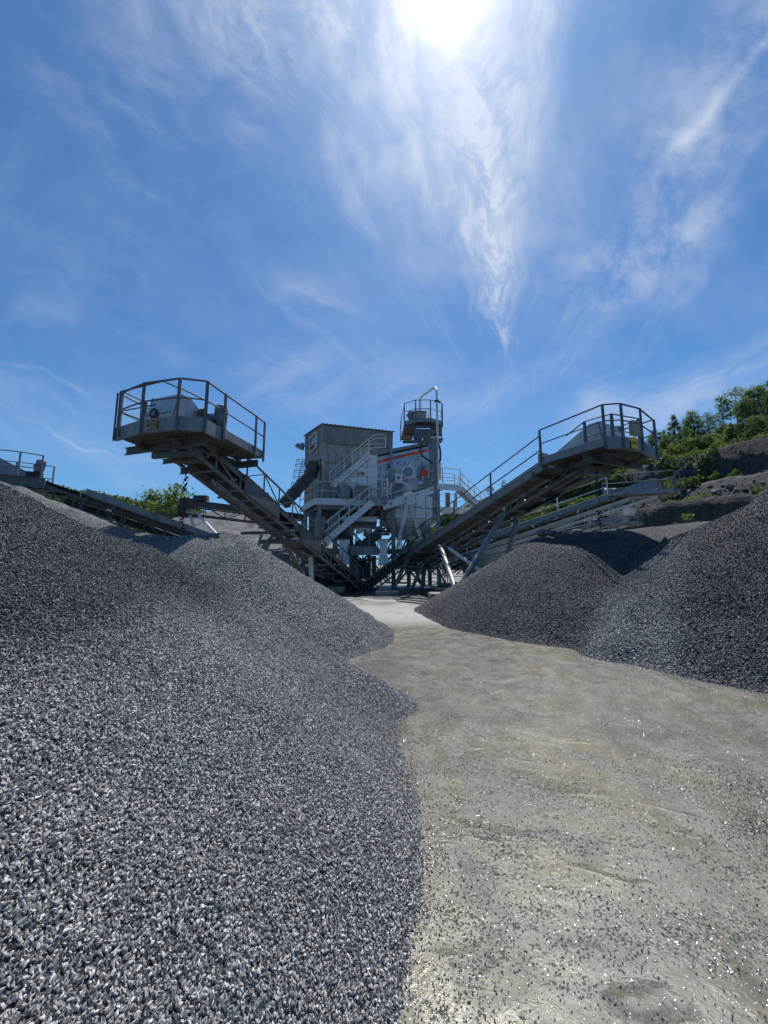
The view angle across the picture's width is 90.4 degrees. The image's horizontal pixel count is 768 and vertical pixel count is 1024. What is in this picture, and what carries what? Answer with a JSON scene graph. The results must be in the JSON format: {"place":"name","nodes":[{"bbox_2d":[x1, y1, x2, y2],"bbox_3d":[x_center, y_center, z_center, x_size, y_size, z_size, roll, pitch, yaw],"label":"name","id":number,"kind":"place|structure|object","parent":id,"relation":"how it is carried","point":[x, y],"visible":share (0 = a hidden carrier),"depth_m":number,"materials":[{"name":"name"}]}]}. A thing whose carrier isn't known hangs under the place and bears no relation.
{"place":"outdoors","nodes":[
{"label":"outdoors","id":0,"kind":"place"},
{"bbox_2d":[42,495,194,513],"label":"hill","id":1,"kind":"structure","parent":0,"point":[57,500],"depth_m":85.19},
{"bbox_2d":[21,480,204,513],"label":"woodland","id":2,"kind":"object","parent":1,"relation":"on","point":[130,501],"visible":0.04,"depth_m":102.81,"materials":[{"name":"green plant"}]},
{"bbox_2d":[0,0,767,564],"label":"sky","id":3,"kind":"structure","parent":0,"point":[536,215],"materials":[{"name":"blue"}]},
{"bbox_2d":[343,565,767,1023],"bbox_3d":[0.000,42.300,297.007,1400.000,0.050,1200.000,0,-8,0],"label":"ground","id":4,"kind":"structure","parent":0,"point":[560,722],"depth_m":2.26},
{"bbox_2d":[119,510,154,532],"bbox_3d":[-25.115,3.276,39.940,7.213,7.727,7.909,7,-10,-40],"label":"yellow green bush","id":5,"kind":"object","parent":4,"relation":"on","point":[136,529],"depth_m":38.70,"materials":[{"name":"green plant"}]},
{"bbox_2d":[126,483,195,526],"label":"broadleaf tree","id":6,"kind":"object","parent":4,"relation":"on","point":[175,493],"visible":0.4,"depth_m":45.68,"materials":[{"name":"green plant"}]},
{"bbox_2d":[0,449,337,586],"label":"belt conveyor","id":7,"kind":"object","parent":4,"relation":"on","point":[105,505],"visible":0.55,"depth_m":17.94,"materials":[{"name":"metal"}]},
{"bbox_2d":[0,481,394,659],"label":"gravel heap","id":8,"kind":"object","parent":4,"relation":"on","point":[254,576],"visible":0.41,"depth_m":8.07,"materials":[{"name":"grey gravel"}]},
{"bbox_2d":[0,483,426,1023],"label":"gravel heap","id":9,"kind":"object","parent":4,"relation":"on","point":[209,807],"visible":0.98,"depth_m":1.68,"materials":[{"name":"grey gravel"}]},
{"bbox_2d":[144,495,302,532],"bbox_3d":[-11.078,1.702,26.137,11.128,5.752,3.280,2,-8,-14],"label":"belt conveyor","id":10,"kind":"object","parent":4,"relation":"on","point":[195,501],"visible":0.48,"depth_m":26.46,"materials":[{"name":"grey metal"}]},
{"bbox_2d":[112,377,367,589],"bbox_3d":[-4.686,1.019,17.561,4.009,7.209,15.789,-2,-8,15],"label":"belt conveyor","id":11,"kind":"object","parent":4,"relation":"on","point":[179,429],"visible":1,"depth_m":12.19,"materials":[{"name":"metal"}]},
{"bbox_2d":[175,462,189,535],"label":"falling stones","id":12,"kind":"object","parent":11,"relation":"hanging from","point":[184,498],"visible":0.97,"depth_m":11.44,"materials":[{"name":"grey stone"}]},
{"bbox_2d":[142,510,390,586],"bbox_3d":[-13.200,2.886,32.227,28.480,6.463,23.360,0,-8,0],"label":"gravel heap","id":13,"kind":"object","parent":4,"relation":"on","point":[225,526],"visible":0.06,"depth_m":30.18,"materials":[{"name":"grey gravel"}]},
{"bbox_2d":[283,546,327,585],"bbox_3d":[-4.950,3.235,24.841,3.334,3.175,0.870,-2,-8,16],"label":"feeder belt","id":14,"kind":"object","parent":4,"relation":"on","point":[302,560],"visible":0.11,"depth_m":24.50,"materials":[{"name":"black rubber"}]},
{"bbox_2d":[327,586,344,592],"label":"concrete block","id":15,"kind":"structure","parent":4,"relation":"on","point":[337,589],"depth_m":20.53,"materials":[{"name":"grey concrete"}]},
{"bbox_2d":[326,572,348,588],"bbox_3d":[-2.667,4.495,23.911,2.228,1.743,0.870,-2,-8,16],"label":"feeder belt","id":16,"kind":"object","parent":4,"relation":"on","point":[340,583],"visible":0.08,"depth_m":23.62,"materials":[{"name":"black rubber"}]},
{"bbox_2d":[303,489,441,587],"bbox_3d":[-1.000,1.844,25.990,9.460,6.600,4.260,0,-8,0],"label":"support frame","id":17,"kind":"object","parent":4,"relation":"on","point":[318,508],"visible":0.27,"depth_m":24.72,"materials":[{"name":"metal"}]},
{"bbox_2d":[272,540,337,565],"bbox_3d":[-4.623,3.259,25.869,5.579,2.761,4.133,0,-8,0],"label":"pipework","id":18,"kind":"object","parent":17,"relation":"attached to","point":[282,545],"visible":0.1,"depth_m":24.09,"materials":[{"name":"metal"}]},
{"bbox_2d":[309,509,380,540],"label":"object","id":19,"kind":"object","parent":17,"relation":"attached to","point":[327,515],"visible":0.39,"depth_m":25.32,"materials":[{"name":"metal"}]},
{"bbox_2d":[299,481,400,512],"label":"service platform","id":20,"kind":"structure","parent":17,"relation":"on","point":[315,501],"depth_m":24.27,"materials":[{"name":"metal"}]},
{"bbox_2d":[336,481,350,498],"bbox_3d":[-2.520,-1.296,24.310,0.844,1.366,0.711,7,-10,-40],"label":"dust drum","id":21,"kind":"object","parent":20,"relation":"on","point":[345,491],"visible":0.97,"depth_m":24.06,"materials":[{"name":"metal"}]},
{"bbox_2d":[303,423,394,503],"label":"bin house","id":22,"kind":"structure","parent":20,"relation":"on","point":[329,447],"depth_m":26.21,"materials":[{"name":"white paint"}]},
{"bbox_2d":[291,459,306,496],"bbox_3d":[-6.420,-2.556,28.814,1.321,2.817,0.876,0,-8,0],"label":"caged ladder","id":23,"kind":"object","parent":22,"relation":"attached to","point":[305,466],"visible":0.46,"depth_m":28.80,"materials":[{"name":"metal"}]},
{"bbox_2d":[280,461,319,507],"bbox_3d":[-5.319,-1.860,24.691,1.149,3.404,3.086,-6,-10,38],"label":"transfer chute","id":24,"kind":"object","parent":22,"relation":"attached to","point":[302,483],"visible":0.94,"depth_m":24.38,"materials":[{"name":"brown metal"}]},
{"bbox_2d":[295,443,305,450],"bbox_3d":[-6.279,-4.963,28.596,0.680,0.703,0.717,0,-8,0],"label":"flood lamp","id":25,"kind":"object","parent":22,"relation":"attached to","point":[300,446],"visible":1,"depth_m":28.30,"materials":[{"name":"metal"}]},
{"bbox_2d":[309,431,317,453],"bbox_3d":[-5.049,-4.948,27.183,0.100,1.223,1.784,4,-9,-28],"label":"window","id":26,"kind":"structure","parent":22,"relation":"in","point":[313,440],"depth_m":27.14,"materials":[{"name":"grey glass"}]},
{"bbox_2d":[329,434,385,486],"bbox_3d":[-1.684,-3.287,25.002,3.659,3.560,0.802,0,-8,0],"label":"steel stair","id":27,"kind":"object","parent":20,"relation":"on","point":[355,466],"visible":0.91,"depth_m":24.63,"materials":[{"name":"grey metal"}]},
{"bbox_2d":[339,455,376,498],"bbox_3d":[-1.665,-2.175,25.300,2.472,2.976,1.359,0,-8,0],"label":"panel enclosure","id":28,"kind":"object","parent":20,"relation":"on","point":[365,473],"visible":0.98,"depth_m":24.68,"materials":[{"name":"grey paint"}]},
{"bbox_2d":[332,485,339,497],"bbox_3d":[-3.083,-1.328,24.764,0.663,1.077,0.396,4,-9,-25],"label":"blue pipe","id":29,"kind":"object","parent":28,"relation":"attached to","point":[335,494],"visible":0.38,"depth_m":24.55,"materials":[{"name":"metal"}]},
{"bbox_2d":[355,485,370,499],"bbox_3d":[-1.333,-1.242,24.308,1.069,0.944,0.030,0,-8,0],"label":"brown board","id":30,"kind":"object","parent":20,"relation":"on","point":[359,489],"visible":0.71,"depth_m":24.30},
{"bbox_2d":[340,507,384,583],"bbox_3d":[-1.329,2.078,24.898,2.792,5.202,3.100,0,-8,0],"label":"crusher","id":31,"kind":"object","parent":17,"relation":"attached to","point":[371,520],"visible":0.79,"depth_m":24.31,"materials":[{"name":"grey paint"}]},
{"bbox_2d":[324,483,373,543],"bbox_3d":[-2.143,0.114,23.349,3.080,3.713,0.907,1,-8,-5],"label":"steel stair","id":32,"kind":"object","parent":31,"relation":"attached to","point":[355,516],"visible":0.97,"depth_m":22.98,"materials":[{"name":"grey metal"}]},
{"bbox_2d":[337,526,401,554],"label":"platform","id":33,"kind":"structure","parent":32,"relation":"attached to","point":[369,550],"depth_m":22.80,"materials":[{"name":"metal"}]},
{"bbox_2d":[337,540,349,564],"bbox_3d":[-2.368,2.377,22.369,0.744,1.462,0.730,0,-8,0],"label":"waist chute","id":34,"kind":"object","parent":33,"relation":"hanging from","point":[344,545],"visible":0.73,"depth_m":22.11,"materials":[{"name":"grey paint"}]},
{"bbox_2d":[377,540,389,564],"bbox_3d":[-0.032,2.377,22.369,0.744,1.462,0.730,0,-8,0],"label":"waist chute","id":35,"kind":"object","parent":33,"relation":"hanging from","point":[383,559],"visible":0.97,"depth_m":22.08,"materials":[{"name":"grey paint"}]},
{"bbox_2d":[331,518,436,582],"bbox_3d":[-0.382,2.620,26.204,10.252,4.568,3.506,0,-8,0],"label":"under pipework","id":36,"kind":"object","parent":17,"relation":"attached to","point":[384,533],"visible":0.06,"depth_m":25.98,"materials":[{"name":"metal"}]},
{"bbox_2d":[379,495,435,539],"bbox_3d":[1.647,0.541,26.371,3.990,2.750,3.990,0,-8,0],"label":"cone bin","id":37,"kind":"object","parent":17,"relation":"attached to","point":[421,514],"visible":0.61,"depth_m":24.85,"materials":[{"name":"grey metal"}]},
{"bbox_2d":[377,436,432,498],"bbox_3d":[1.319,-2.992,26.107,3.975,4.514,2.731,1,-8,-10],"label":"vibrating screen","id":38,"kind":"object","parent":37,"relation":"on","point":[410,462],"visible":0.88,"depth_m":25.16,"materials":[{"name":"white paint"}]},
{"bbox_2d":[396,499,430,548],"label":"splayed legs","id":39,"kind":"object","parent":17,"relation":"attached to","point":[410,502],"visible":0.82,"depth_m":24.33,"materials":[{"name":"white paint"}]},
{"bbox_2d":[378,467,460,510],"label":"ramp walkway","id":40,"kind":"structure","parent":17,"relation":"attached to","point":[391,503],"depth_m":25.22,"materials":[{"name":"grey paint"}]},
{"bbox_2d":[372,479,387,504],"bbox_3d":[-0.311,-1.235,23.723,1.057,1.506,0.932,0,-8,0],"label":"stair landing","id":41,"kind":"object","parent":40,"relation":"attached to","point":[379,499],"visible":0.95,"depth_m":23.22,"materials":[{"name":"metal"}]},
{"bbox_2d":[381,478,388,499],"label":"ladder","id":42,"kind":"structure","parent":41,"relation":"attached to","point":[382,491],"depth_m":23.69,"materials":[{"name":"metal"}]},
{"bbox_2d":[456,473,486,506],"bbox_3d":[6.294,-1.226,27.117,2.438,2.957,0.936,2,-8,-16],"label":"steel stair","id":43,"kind":"object","parent":40,"relation":"attached to","point":[467,496],"visible":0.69,"depth_m":26.79,"materials":[{"name":"grey metal"}]},
{"bbox_2d":[400,400,442,498],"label":"screen tower","id":44,"kind":"structure","parent":17,"relation":"on","point":[414,421],"depth_m":27.48,"materials":[{"name":"metal"}]},
{"bbox_2d":[419,386,440,484],"bbox_3d":[3.452,-5.073,27.939,0.625,8.638,2.410,4,-9,-26],"label":"bent pipe","id":45,"kind":"object","parent":44,"relation":"attached to","point":[436,401],"visible":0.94,"depth_m":27.06,"materials":[{"name":"grey metal"}]},
{"bbox_2d":[439,444,440,462],"bbox_3d":[3.903,-4.134,26.809,0.267,1.420,0.140,0,-8,0],"label":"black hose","id":46,"kind":"object","parent":45,"relation":"hanging from","point":[439,453],"visible":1,"depth_m":26.76,"materials":[{"name":"rubber"}]},
{"bbox_2d":[439,463,440,479],"bbox_3d":[3.920,-2.863,26.736,0.251,1.233,0.160,0,-8,0],"label":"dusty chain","id":47,"kind":"object","parent":46,"relation":"hanging from","point":[439,471],"visible":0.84,"depth_m":26.67,"materials":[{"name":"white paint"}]},
{"bbox_2d":[398,533,472,577],"bbox_3d":[4.153,3.128,26.576,6.928,3.104,4.678,0,-8,0],"label":"side pipework","id":48,"kind":"object","parent":17,"relation":"attached to","point":[458,572],"visible":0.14,"depth_m":25.87,"materials":[{"name":"metal"}]},
{"bbox_2d":[361,554,406,589],"bbox_3d":[-0.007,3.670,22.207,2.667,2.382,0.870,-5,-9,32],"label":"feeder belt","id":49,"kind":"object","parent":4,"relation":"on","point":[386,569],"visible":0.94,"depth_m":22.05,"materials":[{"name":"black rubber"}]},
{"bbox_2d":[375,590,398,595],"bbox_3d":[0.148,4.161,19.316,1.174,0.332,0.928,0,-8,0],"label":"concrete block","id":50,"kind":"object","parent":4,"relation":"on","point":[386,592],"depth_m":18.88,"materials":[{"name":"grey concrete"}]},
{"bbox_2d":[336,585,444,598],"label":"spilled fines","id":51,"kind":"object","parent":4,"relation":"on","point":[417,591],"visible":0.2,"depth_m":20.62,"materials":[{"name":"grey gravel"}]},
{"bbox_2d":[438,583,450,587],"bbox_3d":[4.231,4.079,20.991,2.485,0.354,0.260,-1,-8,7],"label":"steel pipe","id":52,"kind":"object","parent":51,"relation":"on","point":[446,585],"visible":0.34,"depth_m":21.00,"materials":[{"name":"grey metal"}]},
{"bbox_2d":[427,470,681,573],"bbox_3d":[10.017,1.559,24.765,15.267,6.724,2.745,-4,-9,24],"label":"belt conveyor","id":53,"kind":"object","parent":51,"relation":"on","point":[643,491],"visible":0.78,"depth_m":23.26,"materials":[{"name":"grey metal"}]},
{"bbox_2d":[440,493,472,513],"bbox_3d":[5.597,-0.633,28.426,3.102,1.635,0.205,0,-8,0],"label":"gallery","id":54,"kind":"object","parent":53,"relation":"attached to","point":[449,510],"visible":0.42,"depth_m":28.31,"materials":[{"name":"grey paint"}]},
{"bbox_2d":[441,551,484,575],"bbox_3d":[5.492,3.383,26.284,3.172,2.068,0.870,3,-8,-19],"label":"feeder belt","id":55,"kind":"object","parent":53,"relation":"attached to","point":[456,565],"visible":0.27,"depth_m":25.84,"materials":[{"name":"black rubber"}]},
{"bbox_2d":[391,557,427,589],"bbox_3d":[1.573,3.700,23.061,2.309,2.120,0.594,5,-9,-31],"label":"grey stair","id":56,"kind":"object","parent":4,"relation":"on","point":[399,576],"visible":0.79,"depth_m":23.00,"materials":[{"name":"metal"}]},
{"bbox_2d":[393,598,425,601],"bbox_3d":[1.512,3.823,16.343,0.182,0.043,3.075,7,-11,-42],"label":"ground cable","id":57,"kind":"object","parent":4,"relation":"on","point":[410,600],"visible":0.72,"depth_m":16.78,"materials":[{"name":"black rubber"}]},
{"bbox_2d":[396,600,422,603],"bbox_3d":[1.484,3.670,15.226,0.163,0.043,3.125,6,-10,-35],"label":"ground cable","id":58,"kind":"object","parent":4,"relation":"on","point":[409,602],"visible":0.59,"depth_m":15.85,"materials":[{"name":"black rubber"}]},
{"bbox_2d":[391,596,427,599],"bbox_3d":[1.526,3.985,17.523,3.072,0.043,0.193,-7,-11,42],"label":"ground cable","id":59,"kind":"object","parent":4,"relation":"on","point":[412,598],"visible":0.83,"depth_m":17.75,"materials":[{"name":"black rubber"}]},
{"bbox_2d":[414,559,448,588],"bbox_3d":[2.915,3.612,23.679,1.549,2.523,1.967,3,-8,-18],"label":"blue grey stair","id":60,"kind":"object","parent":4,"relation":"on","point":[423,581],"visible":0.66,"depth_m":23.43,"materials":[{"name":"metal"}]},
{"bbox_2d":[428,592,439,599],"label":"concrete block","id":61,"kind":"structure","parent":4,"relation":"on","point":[431,595],"depth_m":14.85,"materials":[{"name":"grey concrete"}]},
{"bbox_2d":[471,554,504,574],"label":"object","id":62,"kind":"object","parent":4,"relation":"on","point":[485,560],"visible":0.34,"depth_m":23.22,"materials":[{"name":"concrete"}]},
{"bbox_2d":[400,403,658,585],"bbox_3d":[3.825,0.854,18.260,5.083,6.731,15.732,4,-9,-29],"label":"belt conveyor","id":63,"kind":"object","parent":4,"relation":"on","point":[604,447],"visible":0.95,"depth_m":14.86,"materials":[{"name":"metal"}]},
{"bbox_2d":[594,465,605,528],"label":"falling stones","id":64,"kind":"object","parent":63,"relation":"hanging from","point":[597,492],"visible":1,"depth_m":13.06,"materials":[{"name":"grey stone"}]},
{"bbox_2d":[434,507,643,566],"bbox_3d":[11.948,3.012,31.449,16.263,5.831,3.071,-3,-8,20],"label":"belt conveyor","id":65,"kind":"object","parent":4,"relation":"on","point":[609,523],"visible":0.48,"depth_m":29.30,"materials":[{"name":"grey metal"}]},
{"bbox_2d":[361,619,767,1023],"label":"scattered grit","id":66,"kind":"object","parent":4,"relation":"on","point":[620,986],"visible":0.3,"depth_m":2.34,"materials":[{"name":"grey gravel"}]},
{"bbox_2d":[413,492,767,693],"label":"gravel heap","id":67,"kind":"object","parent":4,"relation":"on","point":[687,600],"visible":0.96,"depth_m":7.75,"materials":[{"name":"grey gravel"}]},
{"bbox_2d":[535,530,547,536],"bbox_3d":[5.842,0.790,14.118,0.456,0.265,0.365,-5,-9,31],"label":"boulder","id":68,"kind":"object","parent":67,"relation":"on","point":[542,533],"visible":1,"depth_m":14.01,"materials":[{"name":"grey stone"}]},
{"bbox_2d":[547,530,556,535],"bbox_3d":[6.417,0.798,14.560,0.343,0.245,0.384,-3,-8,22],"label":"boulder","id":69,"kind":"object","parent":67,"relation":"on","point":[552,532],"visible":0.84,"depth_m":14.45,"materials":[{"name":"grey stone"}]},
{"bbox_2d":[572,529,582,533],"bbox_3d":[7.241,0.780,14.252,0.385,0.256,0.410,-3,-8,18],"label":"boulder","id":70,"kind":"object","parent":67,"relation":"on","point":[575,531],"visible":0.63,"depth_m":14.12,"materials":[{"name":"grey stone"}]},
{"bbox_2d":[681,513,699,522],"bbox_3d":[11.829,0.567,14.699,0.607,1.064,0.627,0,-8,0],"label":"seedling","id":71,"kind":"object","parent":67,"relation":"on","point":[690,516],"visible":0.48,"depth_m":14.65,"materials":[{"name":"green plant"}]},
{"bbox_2d":[401,427,767,569],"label":"hillside","id":72,"kind":"structure","parent":0,"point":[729,458],"depth_m":56.41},
{"bbox_2d":[403,443,718,548],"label":"creeper","id":73,"kind":"object","parent":72,"relation":"on","point":[692,482],"visible":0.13,"depth_m":77.18,"materials":[{"name":"green plant"}]},
{"bbox_2d":[441,417,767,518],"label":"undergrowth","id":74,"kind":"object","parent":72,"relation":"on","point":[713,433],"visible":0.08,"depth_m":68.39,"materials":[{"name":"green plant"}]},
{"bbox_2d":[513,478,764,518],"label":"quarry rubble","id":75,"kind":"object","parent":72,"relation":"on","point":[717,492],"visible":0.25,"depth_m":52.86,"materials":[{"name":"grey stone"}]},
{"bbox_2d":[646,430,662,446],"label":"skyline tree","id":76,"kind":"object","parent":72,"relation":"on","point":[650,440],"visible":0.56,"depth_m":89.99,"materials":[{"name":"green plant"}]},
{"bbox_2d":[657,434,675,449],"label":"skyline tree","id":77,"kind":"object","parent":72,"relation":"on","point":[662,445],"visible":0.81,"depth_m":80.28,"materials":[{"name":"green plant"}]},
{"bbox_2d":[659,444,679,455],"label":"ledge bush","id":78,"kind":"object","parent":72,"relation":"on","point":[671,449],"visible":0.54,"depth_m":74.43,"materials":[{"name":"green plant"}]},
{"bbox_2d":[665,414,681,438],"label":"skyline tree","id":79,"kind":"object","parent":72,"relation":"on","point":[674,424],"visible":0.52,"depth_m":87.94,"materials":[{"name":"green plant"}]},
{"bbox_2d":[672,432,685,446],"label":"skyline tree","id":80,"kind":"object","parent":72,"relation":"on","point":[680,436],"visible":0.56,"depth_m":76.24,"materials":[{"name":"green plant"}]},
{"bbox_2d":[678,426,690,435],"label":"skyline tree","id":81,"kind":"object","parent":72,"relation":"on","point":[685,431],"visible":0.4,"depth_m":80.75,"materials":[{"name":"green plant"}]},
{"bbox_2d":[674,436,701,453],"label":"ledge bush","id":82,"kind":"object","parent":72,"relation":"on","point":[680,447],"visible":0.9,"depth_m":70.80,"materials":[{"name":"green plant"}]},
{"bbox_2d":[688,430,698,444],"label":"skyline tree","id":83,"kind":"object","parent":72,"relation":"on","point":[692,434],"visible":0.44,"depth_m":74.48,"materials":[{"name":"green plant"}]},
{"bbox_2d":[679,410,710,435],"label":"skyline tree","id":84,"kind":"object","parent":72,"relation":"on","point":[688,420],"visible":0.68,"depth_m":84.74,"materials":[{"name":"green plant"}]},
{"bbox_2d":[693,435,703,448],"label":"skyline tree","id":85,"kind":"object","parent":72,"relation":"on","point":[698,440],"visible":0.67,"depth_m":70.28,"materials":[{"name":"green plant"}]},
{"bbox_2d":[700,492,712,496],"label":"ledge bush","id":86,"kind":"object","parent":72,"relation":"on","point":[703,493],"visible":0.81,"depth_m":52.52,"materials":[{"name":"green plant"}]},
{"bbox_2d":[699,435,715,447],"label":"skyline tree","id":87,"kind":"object","parent":72,"relation":"on","point":[703,441],"visible":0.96,"depth_m":68.63,"materials":[{"name":"green plant"}]},
{"bbox_2d":[699,412,716,432],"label":"skyline tree","id":88,"kind":"object","parent":72,"relation":"on","point":[708,423],"visible":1,"depth_m":79.69,"materials":[{"name":"green plant"}]},
{"bbox_2d":[707,414,716,432],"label":"skyline tree","id":89,"kind":"object","parent":72,"relation":"on","point":[713,427],"visible":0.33,"depth_m":83.99,"materials":[{"name":"green plant"}]},
{"bbox_2d":[707,470,723,480],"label":"ledge bush","id":90,"kind":"object","parent":72,"relation":"on","point":[716,477],"visible":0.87,"depth_m":58.94,"materials":[{"name":"green plant"}]},
{"bbox_2d":[709,439,722,447],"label":"ledge bush","id":91,"kind":"object","parent":72,"relation":"on","point":[718,443],"visible":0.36,"depth_m":64.72,"materials":[{"name":"green plant"}]},
{"bbox_2d":[715,422,726,433],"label":"skyline tree","id":92,"kind":"object","parent":72,"relation":"on","point":[718,429],"visible":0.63,"depth_m":71.02,"materials":[{"name":"green plant"}]},
{"bbox_2d":[712,397,731,423],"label":"skyline tree","id":93,"kind":"object","parent":72,"relation":"on","point":[726,416],"visible":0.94,"depth_m":79.09,"materials":[{"name":"green plant"}]},
{"bbox_2d":[715,426,734,441],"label":"ledge bush","id":94,"kind":"object","parent":72,"relation":"on","point":[720,435],"visible":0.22,"depth_m":66.26,"materials":[{"name":"green plant"}]},
{"bbox_2d":[720,423,739,442],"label":"skyline tree","id":95,"kind":"object","parent":72,"relation":"on","point":[731,429],"visible":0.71,"depth_m":64.17,"materials":[{"name":"green plant"}]},
{"bbox_2d":[714,386,750,422],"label":"skyline tree","id":96,"kind":"object","parent":72,"relation":"on","point":[735,389],"visible":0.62,"depth_m":78.90,"materials":[{"name":"green plant"}]},
{"bbox_2d":[727,469,743,476],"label":"ledge bush","id":97,"kind":"object","parent":72,"relation":"on","point":[734,471],"visible":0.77,"depth_m":56.54,"materials":[{"name":"green plant"}]},
{"bbox_2d":[732,417,749,440],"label":"skyline tree","id":98,"kind":"object","parent":72,"relation":"on","point":[737,427],"visible":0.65,"depth_m":62.49,"materials":[{"name":"green plant"}]},
{"bbox_2d":[730,397,763,421],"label":"skyline tree","id":99,"kind":"object","parent":72,"relation":"on","point":[743,409],"visible":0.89,"depth_m":71.49,"materials":[{"name":"green plant"}]},
{"bbox_2d":[730,383,767,423],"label":"skyline tree","id":100,"kind":"object","parent":72,"relation":"on","point":[751,393],"visible":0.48,"depth_m":74.32,"materials":[{"name":"green plant"}]},
{"bbox_2d":[741,414,767,435],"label":"skyline tree","id":101,"kind":"object","parent":72,"relation":"on","point":[756,422],"visible":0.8,"depth_m":60.34,"materials":[{"name":"green plant"}]},
{"bbox_2d":[748,484,764,492],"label":"ledge bush","id":102,"kind":"object","parent":72,"relation":"on","point":[753,489],"visible":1,"depth_m":47.46,"materials":[{"name":"green plant"}]},
{"bbox_2d":[758,414,767,427],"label":"skyline tree","id":103,"kind":"object","parent":72,"relation":"on","point":[761,415],"visible":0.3,"depth_m":63.19,"materials":[{"name":"green plant"}]},
{"bbox_2d":[760,381,767,412],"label":"skyline tree","id":104,"kind":"object","parent":72,"relation":"on","point":[765,400],"visible":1,"depth_m":68.76,"materials":[{"name":"green plant"}]},
{"bbox_2d":[594,431,767,502],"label":"ledge grass","id":105,"kind":"structure","parent":0,"point":[722,445],"depth_m":61.02,"materials":[{"name":"green plant"}]}
]}

